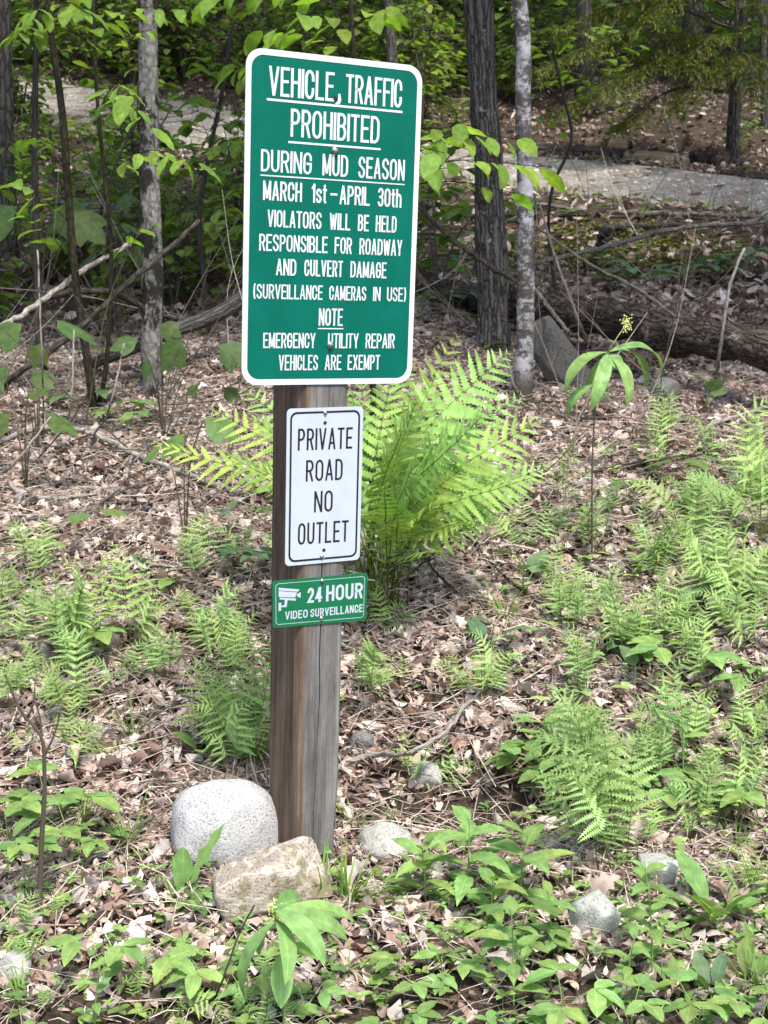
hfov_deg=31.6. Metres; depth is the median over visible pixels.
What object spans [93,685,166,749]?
grass tuft
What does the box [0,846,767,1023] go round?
ground cover
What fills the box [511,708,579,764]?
herb
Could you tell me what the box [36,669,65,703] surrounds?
fern
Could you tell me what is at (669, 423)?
fern
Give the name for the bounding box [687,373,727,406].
herb
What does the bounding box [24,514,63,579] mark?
fern
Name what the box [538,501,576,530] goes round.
fern
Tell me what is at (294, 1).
shrub
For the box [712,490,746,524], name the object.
fern
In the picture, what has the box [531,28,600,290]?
sapling
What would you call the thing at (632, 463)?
stick
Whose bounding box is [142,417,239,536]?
shrub
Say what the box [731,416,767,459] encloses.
fern
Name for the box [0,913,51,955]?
fern
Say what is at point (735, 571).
fern
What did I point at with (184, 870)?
herb
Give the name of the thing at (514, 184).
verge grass
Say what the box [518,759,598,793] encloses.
herb
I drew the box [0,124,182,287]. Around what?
shrub
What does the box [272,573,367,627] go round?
surveillance sign
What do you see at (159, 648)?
fern
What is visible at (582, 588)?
fern
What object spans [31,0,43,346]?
sapling
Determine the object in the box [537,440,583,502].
fern
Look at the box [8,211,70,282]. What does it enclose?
shrub
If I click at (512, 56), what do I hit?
shrub
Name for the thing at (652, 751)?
fern
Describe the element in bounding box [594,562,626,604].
fern
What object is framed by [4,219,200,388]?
stick
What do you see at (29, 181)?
shrub
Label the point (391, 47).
tree
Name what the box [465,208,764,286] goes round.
moss
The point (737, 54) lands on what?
hemlock tree
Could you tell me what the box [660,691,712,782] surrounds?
herb
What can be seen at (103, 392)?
herb
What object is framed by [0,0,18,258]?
tree
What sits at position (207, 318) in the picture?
fallen log
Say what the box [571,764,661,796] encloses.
herb
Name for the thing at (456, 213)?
shrub
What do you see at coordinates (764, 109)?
tree
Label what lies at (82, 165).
shrub
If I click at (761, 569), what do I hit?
fern
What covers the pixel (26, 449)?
stick
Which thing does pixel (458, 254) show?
herb
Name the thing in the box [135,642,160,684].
fern
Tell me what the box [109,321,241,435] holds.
shrub
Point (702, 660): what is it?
fern
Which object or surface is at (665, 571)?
fern
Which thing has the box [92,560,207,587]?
stick
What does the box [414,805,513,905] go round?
herb
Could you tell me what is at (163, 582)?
herb
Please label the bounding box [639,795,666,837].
fern
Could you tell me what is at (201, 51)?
shrub
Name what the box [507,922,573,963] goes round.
herb
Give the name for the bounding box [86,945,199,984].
herb
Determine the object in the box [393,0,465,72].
shrub
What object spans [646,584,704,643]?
fern
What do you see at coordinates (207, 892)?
herb
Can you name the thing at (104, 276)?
shrub
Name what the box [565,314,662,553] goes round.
lily plant
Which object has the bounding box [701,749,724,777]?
fern
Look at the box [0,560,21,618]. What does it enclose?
fern
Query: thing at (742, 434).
fern
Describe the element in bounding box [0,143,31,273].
shrub
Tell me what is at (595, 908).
rock
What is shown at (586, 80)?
shrub
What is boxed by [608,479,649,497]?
seedling
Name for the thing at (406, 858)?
herb
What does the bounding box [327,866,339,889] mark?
herb
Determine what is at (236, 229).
shrub
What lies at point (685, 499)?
fern
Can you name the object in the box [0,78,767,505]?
brush
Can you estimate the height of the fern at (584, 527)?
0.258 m
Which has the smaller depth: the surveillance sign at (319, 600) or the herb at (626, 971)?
the herb at (626, 971)
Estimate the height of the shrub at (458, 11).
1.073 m
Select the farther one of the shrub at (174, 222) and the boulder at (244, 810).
the shrub at (174, 222)
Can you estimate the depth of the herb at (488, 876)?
3.22 m
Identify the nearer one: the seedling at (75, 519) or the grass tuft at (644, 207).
the seedling at (75, 519)
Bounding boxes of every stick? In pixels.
[0,243,130,323]
[0,413,248,497]
[0,416,51,473]
[0,488,120,540]
[0,980,68,999]
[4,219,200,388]
[5,476,94,499]
[17,509,76,521]
[37,250,44,426]
[40,408,152,421]
[43,274,182,321]
[67,329,74,420]
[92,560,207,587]
[93,343,124,435]
[96,815,153,845]
[97,639,258,658]
[103,560,175,573]
[110,458,202,497]
[113,443,149,476]
[116,501,152,505]
[208,905,254,1001]
[338,654,527,770]
[401,487,510,583]
[417,207,615,225]
[418,192,585,211]
[418,204,516,283]
[418,547,454,589]
[467,536,614,631]
[503,353,519,399]
[534,213,767,265]
[534,224,676,317]
[535,287,569,333]
[539,203,590,344]
[577,555,697,561]
[577,556,615,578]
[579,630,621,674]
[593,452,719,472]
[596,222,688,240]
[607,209,767,219]
[613,620,765,666]
[632,414,708,431]
[667,404,767,441]
[694,614,767,642]
[715,248,744,374]
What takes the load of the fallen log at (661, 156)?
on the ground at (466, 800)
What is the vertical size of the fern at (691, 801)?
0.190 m
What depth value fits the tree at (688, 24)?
18.44 m
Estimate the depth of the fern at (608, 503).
5.55 m
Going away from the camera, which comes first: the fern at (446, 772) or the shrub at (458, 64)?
the fern at (446, 772)
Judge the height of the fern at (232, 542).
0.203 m
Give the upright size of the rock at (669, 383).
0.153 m
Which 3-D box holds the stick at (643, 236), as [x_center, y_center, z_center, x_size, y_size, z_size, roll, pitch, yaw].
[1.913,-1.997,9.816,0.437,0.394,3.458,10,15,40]
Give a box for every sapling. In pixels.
[0,0,124,410]
[5,676,62,922]
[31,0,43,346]
[88,0,222,406]
[163,27,245,336]
[191,0,564,575]
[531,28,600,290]
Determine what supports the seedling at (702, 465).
on the ground at (466, 800)
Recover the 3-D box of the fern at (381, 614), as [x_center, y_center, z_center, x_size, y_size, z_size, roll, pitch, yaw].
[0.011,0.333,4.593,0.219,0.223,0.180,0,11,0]
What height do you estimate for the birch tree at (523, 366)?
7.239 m
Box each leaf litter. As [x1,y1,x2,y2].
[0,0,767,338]
[11,0,767,181]
[22,78,767,211]
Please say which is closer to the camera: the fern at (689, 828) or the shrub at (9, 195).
the fern at (689, 828)
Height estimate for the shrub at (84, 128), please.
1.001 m
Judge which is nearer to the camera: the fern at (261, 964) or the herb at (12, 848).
the fern at (261, 964)
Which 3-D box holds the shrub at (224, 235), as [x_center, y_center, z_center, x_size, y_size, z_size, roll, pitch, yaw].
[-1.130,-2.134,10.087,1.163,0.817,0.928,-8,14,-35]
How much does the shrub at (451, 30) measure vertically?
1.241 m
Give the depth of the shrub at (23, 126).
12.94 m
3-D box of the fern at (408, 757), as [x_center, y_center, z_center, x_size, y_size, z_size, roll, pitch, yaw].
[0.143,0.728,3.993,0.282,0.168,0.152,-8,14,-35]
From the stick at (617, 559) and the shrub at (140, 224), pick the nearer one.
the stick at (617, 559)
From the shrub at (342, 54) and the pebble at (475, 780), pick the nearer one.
the pebble at (475, 780)
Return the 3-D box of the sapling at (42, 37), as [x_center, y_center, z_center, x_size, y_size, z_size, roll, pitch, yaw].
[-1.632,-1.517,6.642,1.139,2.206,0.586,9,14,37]
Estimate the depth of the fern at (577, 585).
4.91 m
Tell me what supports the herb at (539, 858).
on the ground at (466, 800)
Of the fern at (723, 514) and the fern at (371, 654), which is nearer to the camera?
the fern at (371, 654)
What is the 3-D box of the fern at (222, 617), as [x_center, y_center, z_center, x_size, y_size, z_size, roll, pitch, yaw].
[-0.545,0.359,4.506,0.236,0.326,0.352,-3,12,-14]
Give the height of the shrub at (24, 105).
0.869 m
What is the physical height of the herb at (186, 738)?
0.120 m
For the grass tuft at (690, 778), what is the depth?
3.88 m
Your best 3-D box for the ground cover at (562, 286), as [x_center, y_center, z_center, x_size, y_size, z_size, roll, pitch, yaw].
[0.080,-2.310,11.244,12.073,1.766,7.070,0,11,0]
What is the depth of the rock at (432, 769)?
3.98 m
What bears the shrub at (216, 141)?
on the ground at (466, 800)
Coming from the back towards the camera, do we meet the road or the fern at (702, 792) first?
the road
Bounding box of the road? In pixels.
[14,74,767,214]
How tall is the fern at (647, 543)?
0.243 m
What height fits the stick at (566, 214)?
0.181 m
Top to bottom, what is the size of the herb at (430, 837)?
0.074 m
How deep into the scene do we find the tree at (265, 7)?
18.96 m
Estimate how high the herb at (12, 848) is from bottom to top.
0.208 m
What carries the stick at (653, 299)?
on the ground at (466, 800)
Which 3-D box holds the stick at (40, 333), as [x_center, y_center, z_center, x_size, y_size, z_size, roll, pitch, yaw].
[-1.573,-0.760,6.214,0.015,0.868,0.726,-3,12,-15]
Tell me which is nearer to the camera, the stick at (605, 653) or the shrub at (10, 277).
the stick at (605, 653)
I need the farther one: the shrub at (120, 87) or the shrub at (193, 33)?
the shrub at (193, 33)
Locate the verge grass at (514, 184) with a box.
[20,71,764,214]
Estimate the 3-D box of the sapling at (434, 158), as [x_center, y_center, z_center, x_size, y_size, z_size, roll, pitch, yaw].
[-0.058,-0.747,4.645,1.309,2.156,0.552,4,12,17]
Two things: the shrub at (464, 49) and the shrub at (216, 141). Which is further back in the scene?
the shrub at (464, 49)
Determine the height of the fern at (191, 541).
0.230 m
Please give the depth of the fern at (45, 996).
2.95 m
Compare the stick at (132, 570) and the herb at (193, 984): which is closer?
the herb at (193, 984)
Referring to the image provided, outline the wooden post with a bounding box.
[269,384,346,866]
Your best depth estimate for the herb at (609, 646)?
4.50 m
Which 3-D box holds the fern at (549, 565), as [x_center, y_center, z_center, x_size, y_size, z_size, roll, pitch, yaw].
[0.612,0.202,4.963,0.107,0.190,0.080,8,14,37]
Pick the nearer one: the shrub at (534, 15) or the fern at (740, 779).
the fern at (740, 779)
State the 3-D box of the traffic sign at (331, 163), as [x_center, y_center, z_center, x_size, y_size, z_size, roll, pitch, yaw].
[-0.119,-0.684,3.223,0.458,0.762,0.013,-4,12,-28]
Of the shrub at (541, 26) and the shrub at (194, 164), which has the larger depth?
the shrub at (541, 26)
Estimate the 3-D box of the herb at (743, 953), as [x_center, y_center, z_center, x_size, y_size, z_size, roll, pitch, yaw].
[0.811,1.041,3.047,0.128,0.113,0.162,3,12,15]
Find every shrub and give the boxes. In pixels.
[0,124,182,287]
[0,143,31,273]
[0,204,106,338]
[0,222,33,318]
[0,319,95,450]
[0,370,77,487]
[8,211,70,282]
[11,0,88,64]
[11,0,132,79]
[12,34,87,121]
[12,61,68,126]
[12,64,45,115]
[13,82,31,110]
[14,104,50,145]
[14,104,81,161]
[14,122,60,179]
[14,155,55,237]
[15,110,164,212]
[44,88,138,185]
[51,75,211,202]
[62,171,240,307]
[64,185,139,255]
[67,0,172,70]
[73,148,243,284]
[76,192,141,337]
[85,253,141,334]
[88,65,164,153]
[97,0,196,88]
[105,0,200,71]
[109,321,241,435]
[110,208,193,254]
[128,0,220,64]
[138,171,243,270]
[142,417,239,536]
[157,0,215,80]
[171,117,244,198]
[174,95,244,223]
[177,14,264,88]
[180,20,246,88]
[199,158,243,219]
[202,172,243,299]
[204,168,243,219]
[210,180,243,272]
[229,0,329,55]
[230,11,281,75]
[244,0,355,53]
[268,21,347,55]
[274,0,359,57]
[285,0,343,55]
[306,0,415,59]
[316,0,449,71]
[317,0,441,69]
[326,27,414,60]
[336,0,433,59]
[357,0,454,80]
[368,0,469,126]
[369,3,466,92]
[378,35,431,84]
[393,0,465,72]
[405,10,460,97]
[411,63,448,114]
[415,131,536,279]
[416,132,472,271]
[419,84,441,186]
[419,120,451,195]
[427,97,469,129]
[428,41,498,94]
[429,13,496,82]
[432,1,511,60]
[441,2,463,27]
[493,0,512,26]
[494,0,509,31]
[494,0,567,99]
[495,0,620,88]
[495,51,541,101]
[504,9,570,65]
[528,0,575,35]
[530,0,629,86]
[531,0,648,113]
[601,84,645,133]
[715,104,766,148]
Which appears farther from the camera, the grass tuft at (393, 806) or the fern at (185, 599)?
the fern at (185, 599)
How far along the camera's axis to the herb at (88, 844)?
3.49 m
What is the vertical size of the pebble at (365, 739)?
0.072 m
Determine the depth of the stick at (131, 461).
5.90 m
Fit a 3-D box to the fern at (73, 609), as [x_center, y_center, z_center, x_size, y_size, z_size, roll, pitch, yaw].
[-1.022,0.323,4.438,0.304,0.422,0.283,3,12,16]
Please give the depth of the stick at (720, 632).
4.53 m
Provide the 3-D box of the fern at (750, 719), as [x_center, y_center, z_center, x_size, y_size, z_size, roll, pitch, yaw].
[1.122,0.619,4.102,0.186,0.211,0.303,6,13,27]
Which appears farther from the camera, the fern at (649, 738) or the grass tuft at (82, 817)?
the fern at (649, 738)
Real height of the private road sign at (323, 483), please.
0.389 m
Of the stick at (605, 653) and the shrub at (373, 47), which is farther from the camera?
the shrub at (373, 47)
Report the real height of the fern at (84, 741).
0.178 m
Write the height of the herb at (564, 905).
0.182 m
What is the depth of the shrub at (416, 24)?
17.74 m
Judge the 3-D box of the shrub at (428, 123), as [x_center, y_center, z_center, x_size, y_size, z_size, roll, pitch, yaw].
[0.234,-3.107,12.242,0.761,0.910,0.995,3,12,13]
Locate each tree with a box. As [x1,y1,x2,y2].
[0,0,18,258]
[18,0,32,51]
[138,0,163,398]
[259,1,272,45]
[383,0,397,63]
[463,0,511,352]
[506,0,767,162]
[512,0,534,402]
[574,0,591,108]
[678,0,703,85]
[759,0,767,128]
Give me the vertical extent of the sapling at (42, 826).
0.653 m
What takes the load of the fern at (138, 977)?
on the ground at (466, 800)
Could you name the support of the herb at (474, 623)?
on the ground at (466, 800)
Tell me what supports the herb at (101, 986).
on the ground at (466, 800)
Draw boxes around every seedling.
[64,508,130,540]
[476,895,565,965]
[562,388,611,410]
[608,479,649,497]
[641,455,724,475]
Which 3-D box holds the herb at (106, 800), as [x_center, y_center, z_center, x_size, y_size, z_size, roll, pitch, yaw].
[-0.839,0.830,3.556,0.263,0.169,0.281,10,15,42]
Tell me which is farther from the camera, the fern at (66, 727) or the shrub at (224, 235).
the shrub at (224, 235)
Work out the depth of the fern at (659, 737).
3.91 m
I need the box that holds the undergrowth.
[11,0,767,83]
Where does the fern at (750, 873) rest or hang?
on the ground at (466, 800)
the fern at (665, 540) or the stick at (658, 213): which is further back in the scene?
the stick at (658, 213)
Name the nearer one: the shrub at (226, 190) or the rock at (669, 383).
the rock at (669, 383)
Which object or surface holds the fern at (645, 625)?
on the ground at (466, 800)
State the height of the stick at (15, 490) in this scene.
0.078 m
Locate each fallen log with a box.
[12,289,241,384]
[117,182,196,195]
[415,276,767,372]
[536,143,624,159]
[581,138,633,149]
[623,150,689,165]
[720,169,767,179]
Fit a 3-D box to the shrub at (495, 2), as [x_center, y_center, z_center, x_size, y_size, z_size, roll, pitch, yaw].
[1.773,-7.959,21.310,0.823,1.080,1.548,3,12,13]
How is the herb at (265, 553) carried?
on the ground at (466, 800)
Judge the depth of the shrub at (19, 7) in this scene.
19.86 m
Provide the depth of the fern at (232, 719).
3.96 m
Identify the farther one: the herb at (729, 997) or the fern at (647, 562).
the fern at (647, 562)
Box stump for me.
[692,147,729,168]
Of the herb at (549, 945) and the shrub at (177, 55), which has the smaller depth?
the herb at (549, 945)
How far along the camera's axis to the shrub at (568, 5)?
21.06 m
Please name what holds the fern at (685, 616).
on the ground at (466, 800)
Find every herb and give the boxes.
[0,788,47,840]
[0,832,61,897]
[2,759,86,809]
[12,791,119,852]
[29,537,64,557]
[43,933,154,974]
[45,387,124,408]
[61,820,130,857]
[68,964,110,1023]
[77,626,126,655]
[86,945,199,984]
[88,398,161,425]
[130,554,155,560]
[153,577,175,589]
[159,822,225,902]
[161,944,225,998]
[167,886,213,909]
[173,723,227,758]
[194,608,207,634]
[204,500,251,553]
[213,546,271,579]
[215,965,272,1010]
[274,979,347,1019]
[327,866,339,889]
[354,1000,442,1023]
[367,951,442,998]
[376,837,459,901]
[385,854,435,891]
[411,948,487,994]
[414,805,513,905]
[420,290,476,315]
[422,830,465,852]
[440,252,513,274]
[458,865,529,935]
[464,895,550,1006]
[467,615,531,653]
[481,737,598,771]
[481,820,574,900]
[488,550,549,595]
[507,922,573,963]
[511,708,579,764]
[517,880,576,953]
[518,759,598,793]
[524,959,625,1023]
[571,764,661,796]
[586,251,651,275]
[599,921,650,1005]
[604,973,669,1023]
[607,617,639,649]
[610,265,682,289]
[613,768,697,809]
[617,858,688,972]
[619,645,638,696]
[625,634,749,681]
[636,849,766,925]
[640,254,732,283]
[652,956,688,993]
[652,967,752,1023]
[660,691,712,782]
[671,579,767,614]
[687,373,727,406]
[693,951,748,996]
[705,247,767,278]
[710,665,767,699]
[710,984,767,1023]
[715,779,767,824]
[715,935,767,988]
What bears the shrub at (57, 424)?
on the ground at (466, 800)
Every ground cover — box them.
[0,432,766,883]
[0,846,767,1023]
[1,154,767,351]
[465,443,767,869]
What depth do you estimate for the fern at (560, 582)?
4.85 m
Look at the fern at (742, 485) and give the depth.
5.42 m
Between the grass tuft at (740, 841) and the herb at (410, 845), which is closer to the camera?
the herb at (410, 845)
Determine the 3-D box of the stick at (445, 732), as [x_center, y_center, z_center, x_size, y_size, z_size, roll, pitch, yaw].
[0.222,0.633,4.100,0.851,0.202,0.246,-9,15,-39]
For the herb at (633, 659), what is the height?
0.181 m
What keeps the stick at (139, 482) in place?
on the ground at (466, 800)
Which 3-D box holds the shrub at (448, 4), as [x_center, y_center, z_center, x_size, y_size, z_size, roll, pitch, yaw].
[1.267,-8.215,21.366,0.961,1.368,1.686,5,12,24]
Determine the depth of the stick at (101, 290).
7.89 m
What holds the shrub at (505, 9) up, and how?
on the ground at (466, 800)
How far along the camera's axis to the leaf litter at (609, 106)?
17.16 m
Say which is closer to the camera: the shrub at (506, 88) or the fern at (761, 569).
the fern at (761, 569)
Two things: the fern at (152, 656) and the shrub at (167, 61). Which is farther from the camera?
the shrub at (167, 61)
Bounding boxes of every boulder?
[45,197,140,248]
[170,779,277,868]
[211,836,332,924]
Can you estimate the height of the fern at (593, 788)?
0.546 m
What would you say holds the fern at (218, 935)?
on the ground at (466, 800)
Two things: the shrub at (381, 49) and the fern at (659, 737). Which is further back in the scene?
the shrub at (381, 49)
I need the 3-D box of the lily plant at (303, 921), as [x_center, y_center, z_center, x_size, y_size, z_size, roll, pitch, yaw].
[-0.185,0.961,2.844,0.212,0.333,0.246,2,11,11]
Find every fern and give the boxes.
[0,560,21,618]
[0,568,37,655]
[0,652,30,716]
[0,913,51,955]
[1,944,16,952]
[2,518,40,575]
[2,919,19,932]
[4,726,33,757]
[6,650,68,688]
[10,936,41,958]
[11,569,68,630]
[12,653,37,695]
[15,889,43,936]
[19,641,45,673]
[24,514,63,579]
[30,556,118,668]
[30,626,103,723]
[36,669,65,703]
[36,986,54,1014]
[46,891,69,912]
[47,619,91,680]
[49,873,88,904]
[51,700,78,747]
[63,585,104,657]
[67,717,127,769]
[83,541,174,655]
[88,651,135,701]
[104,556,135,602]
[119,961,150,1001]
[125,638,150,679]
[133,943,154,971]
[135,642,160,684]
[142,622,183,687]
[144,989,227,1023]
[151,334,547,628]
[172,936,186,947]
[173,588,196,618]
[173,624,270,775]
[174,509,228,584]
[176,517,209,571]
[183,577,257,669]
[193,663,234,699]
[203,729,248,772]
[208,922,226,945]
[209,669,235,726]
[212,616,255,675]
[214,522,257,570]
[214,627,240,667]
[218,972,278,1023]
[224,629,255,670]
[225,939,241,957]
[225,980,259,1007]
[254,947,274,970]
[282,996,298,1016]
[340,635,416,721]
[364,583,418,638]
[392,731,475,789]
[428,627,525,700]
[434,738,473,794]
[487,492,565,553]
[530,684,669,869]
[532,676,648,774]
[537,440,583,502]
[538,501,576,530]
[539,543,564,587]
[540,569,592,612]
[541,569,584,630]
[550,736,602,809]
[551,698,611,735]
[557,623,608,693]
[559,583,590,625]
[562,581,596,636]
[566,649,598,696]
[567,558,586,591]
[575,499,605,555]
[575,572,624,621]
[577,501,624,552]
[591,569,656,665]
[594,439,619,461]
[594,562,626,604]
[596,485,621,512]
[622,497,685,572]
[625,519,681,572]
[626,718,678,788]
[627,552,645,578]
[629,463,705,520]
[632,609,659,636]
[633,656,717,756]
[633,721,663,763]
[635,402,675,479]
[637,723,670,769]
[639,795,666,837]
[640,539,666,577]
[644,384,685,450]
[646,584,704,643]
[647,532,675,574]
[652,557,676,586]
[654,563,701,637]
[658,579,755,637]
[660,470,744,564]
[664,616,710,671]
[664,745,767,827]
[665,770,716,818]
[668,588,697,639]
[674,513,758,591]
[676,605,720,690]
[677,809,700,842]
[681,512,767,617]
[684,703,715,752]
[685,416,722,465]
[686,432,767,497]
[687,448,757,522]
[687,740,716,773]
[688,761,732,833]
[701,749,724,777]
[710,396,767,545]
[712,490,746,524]
[716,674,767,746]
[717,837,767,903]
[720,585,767,651]
[724,728,767,782]
[729,719,767,763]
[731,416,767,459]
[735,426,767,494]
[748,556,766,589]
[758,563,767,593]
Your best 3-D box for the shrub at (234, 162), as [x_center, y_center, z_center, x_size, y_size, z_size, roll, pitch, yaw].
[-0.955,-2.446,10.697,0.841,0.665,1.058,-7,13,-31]
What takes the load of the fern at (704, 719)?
on the ground at (466, 800)
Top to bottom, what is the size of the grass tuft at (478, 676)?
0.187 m
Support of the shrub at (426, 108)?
on the ground at (466, 800)
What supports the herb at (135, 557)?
on the ground at (466, 800)
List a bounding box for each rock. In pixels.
[0,950,31,985]
[357,821,411,861]
[410,761,441,788]
[533,316,590,386]
[569,889,620,936]
[632,853,678,884]
[650,377,680,400]
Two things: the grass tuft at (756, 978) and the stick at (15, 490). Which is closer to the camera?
the grass tuft at (756, 978)
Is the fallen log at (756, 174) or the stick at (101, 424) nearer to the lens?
the stick at (101, 424)
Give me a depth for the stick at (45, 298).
6.92 m
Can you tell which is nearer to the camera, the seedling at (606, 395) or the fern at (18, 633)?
the fern at (18, 633)
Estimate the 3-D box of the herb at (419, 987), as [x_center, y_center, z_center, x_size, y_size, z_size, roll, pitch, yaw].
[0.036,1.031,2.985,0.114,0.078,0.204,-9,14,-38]
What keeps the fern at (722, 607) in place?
on the ground at (466, 800)
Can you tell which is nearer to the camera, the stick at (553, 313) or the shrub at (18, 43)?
the stick at (553, 313)
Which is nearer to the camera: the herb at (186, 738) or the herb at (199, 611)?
the herb at (186, 738)
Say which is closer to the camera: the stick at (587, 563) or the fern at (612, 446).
the stick at (587, 563)
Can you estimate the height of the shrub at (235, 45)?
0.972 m
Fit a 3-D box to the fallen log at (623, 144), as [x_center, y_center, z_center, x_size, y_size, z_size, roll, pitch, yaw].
[2.586,-4.255,15.717,0.605,0.158,0.148,1,11,6]
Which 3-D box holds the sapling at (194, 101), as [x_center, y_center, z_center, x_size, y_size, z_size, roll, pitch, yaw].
[-0.965,-1.944,8.196,0.617,1.926,0.398,2,11,11]
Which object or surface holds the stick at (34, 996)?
on the ground at (466, 800)
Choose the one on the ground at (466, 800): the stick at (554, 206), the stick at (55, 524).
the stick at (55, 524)
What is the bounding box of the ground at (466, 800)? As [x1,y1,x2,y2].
[0,0,767,1023]
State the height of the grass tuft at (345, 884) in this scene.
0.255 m
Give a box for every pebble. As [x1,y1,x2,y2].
[258,1006,276,1019]
[349,731,373,751]
[451,754,460,764]
[472,779,482,786]
[484,781,493,787]
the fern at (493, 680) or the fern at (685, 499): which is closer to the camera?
the fern at (493, 680)
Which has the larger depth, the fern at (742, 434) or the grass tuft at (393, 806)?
the fern at (742, 434)
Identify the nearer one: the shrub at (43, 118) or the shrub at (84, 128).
the shrub at (84, 128)
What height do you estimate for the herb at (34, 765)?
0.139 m
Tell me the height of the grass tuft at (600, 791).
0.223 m
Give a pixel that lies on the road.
(459, 153)
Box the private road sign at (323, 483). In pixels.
[285,406,362,565]
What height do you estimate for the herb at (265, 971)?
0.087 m
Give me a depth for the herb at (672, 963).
3.03 m
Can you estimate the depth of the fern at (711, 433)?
6.02 m
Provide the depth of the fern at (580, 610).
4.60 m
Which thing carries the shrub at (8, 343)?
on the ground at (466, 800)
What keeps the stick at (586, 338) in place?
on the ground at (466, 800)
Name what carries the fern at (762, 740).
on the ground at (466, 800)
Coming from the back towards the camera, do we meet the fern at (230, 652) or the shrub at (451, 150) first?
the shrub at (451, 150)
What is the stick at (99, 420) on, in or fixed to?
on the ground at (466, 800)
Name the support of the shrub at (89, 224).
on the ground at (466, 800)
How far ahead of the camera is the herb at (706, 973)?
3.02 m
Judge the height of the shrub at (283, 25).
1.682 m
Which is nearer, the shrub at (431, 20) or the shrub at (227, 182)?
the shrub at (227, 182)
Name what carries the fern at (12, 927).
on the ground at (466, 800)
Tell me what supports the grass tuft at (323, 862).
on the ground at (466, 800)
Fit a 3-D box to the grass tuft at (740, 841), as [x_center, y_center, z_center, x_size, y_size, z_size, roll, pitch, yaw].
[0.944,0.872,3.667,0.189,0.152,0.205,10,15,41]
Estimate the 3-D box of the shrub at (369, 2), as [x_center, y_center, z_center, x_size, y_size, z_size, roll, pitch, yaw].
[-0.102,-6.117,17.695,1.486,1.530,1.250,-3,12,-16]
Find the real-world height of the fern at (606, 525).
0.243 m
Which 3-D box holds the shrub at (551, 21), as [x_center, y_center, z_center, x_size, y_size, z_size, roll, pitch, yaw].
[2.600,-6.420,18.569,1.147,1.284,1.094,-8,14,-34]
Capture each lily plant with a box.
[237,888,355,1023]
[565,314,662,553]
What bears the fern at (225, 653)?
on the ground at (466, 800)
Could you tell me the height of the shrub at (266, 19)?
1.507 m
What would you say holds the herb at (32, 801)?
on the ground at (466, 800)
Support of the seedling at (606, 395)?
on the ground at (466, 800)
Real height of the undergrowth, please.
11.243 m
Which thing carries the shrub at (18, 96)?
on the ground at (466, 800)
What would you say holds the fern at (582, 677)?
on the ground at (466, 800)
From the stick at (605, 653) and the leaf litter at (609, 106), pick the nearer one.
the stick at (605, 653)
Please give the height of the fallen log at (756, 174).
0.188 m
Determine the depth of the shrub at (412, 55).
17.64 m
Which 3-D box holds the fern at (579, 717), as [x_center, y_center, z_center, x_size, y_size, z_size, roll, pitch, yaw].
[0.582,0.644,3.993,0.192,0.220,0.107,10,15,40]
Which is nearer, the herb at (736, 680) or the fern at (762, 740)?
the fern at (762, 740)
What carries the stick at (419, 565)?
on the ground at (466, 800)
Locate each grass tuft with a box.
[0,958,38,1023]
[38,757,125,862]
[80,781,165,874]
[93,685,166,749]
[184,690,269,788]
[274,832,354,930]
[322,823,409,924]
[325,940,371,998]
[336,795,383,837]
[350,759,428,821]
[451,644,517,702]
[474,579,535,632]
[552,748,633,814]
[634,200,654,216]
[668,753,723,810]
[700,806,764,868]
[723,936,767,1006]
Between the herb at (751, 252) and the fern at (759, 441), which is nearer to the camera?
the fern at (759, 441)
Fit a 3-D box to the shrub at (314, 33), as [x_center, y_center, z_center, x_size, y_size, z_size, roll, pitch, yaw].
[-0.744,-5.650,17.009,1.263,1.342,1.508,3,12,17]
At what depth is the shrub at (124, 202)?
8.48 m
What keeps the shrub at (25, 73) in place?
on the ground at (466, 800)
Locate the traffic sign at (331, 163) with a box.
[241,48,421,384]
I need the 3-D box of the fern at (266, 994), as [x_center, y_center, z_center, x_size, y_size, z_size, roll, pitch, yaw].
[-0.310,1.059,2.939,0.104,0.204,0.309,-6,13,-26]
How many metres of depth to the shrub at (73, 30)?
19.05 m
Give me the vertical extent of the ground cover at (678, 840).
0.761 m
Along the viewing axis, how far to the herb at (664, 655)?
4.28 m
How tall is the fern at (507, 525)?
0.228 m
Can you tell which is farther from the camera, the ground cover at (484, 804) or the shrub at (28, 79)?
the shrub at (28, 79)
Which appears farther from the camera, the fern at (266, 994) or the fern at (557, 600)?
the fern at (557, 600)
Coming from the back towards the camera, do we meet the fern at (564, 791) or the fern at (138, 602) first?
the fern at (138, 602)
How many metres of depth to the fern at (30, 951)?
3.10 m
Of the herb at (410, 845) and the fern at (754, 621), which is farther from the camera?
the fern at (754, 621)
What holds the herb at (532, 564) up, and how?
on the ground at (466, 800)

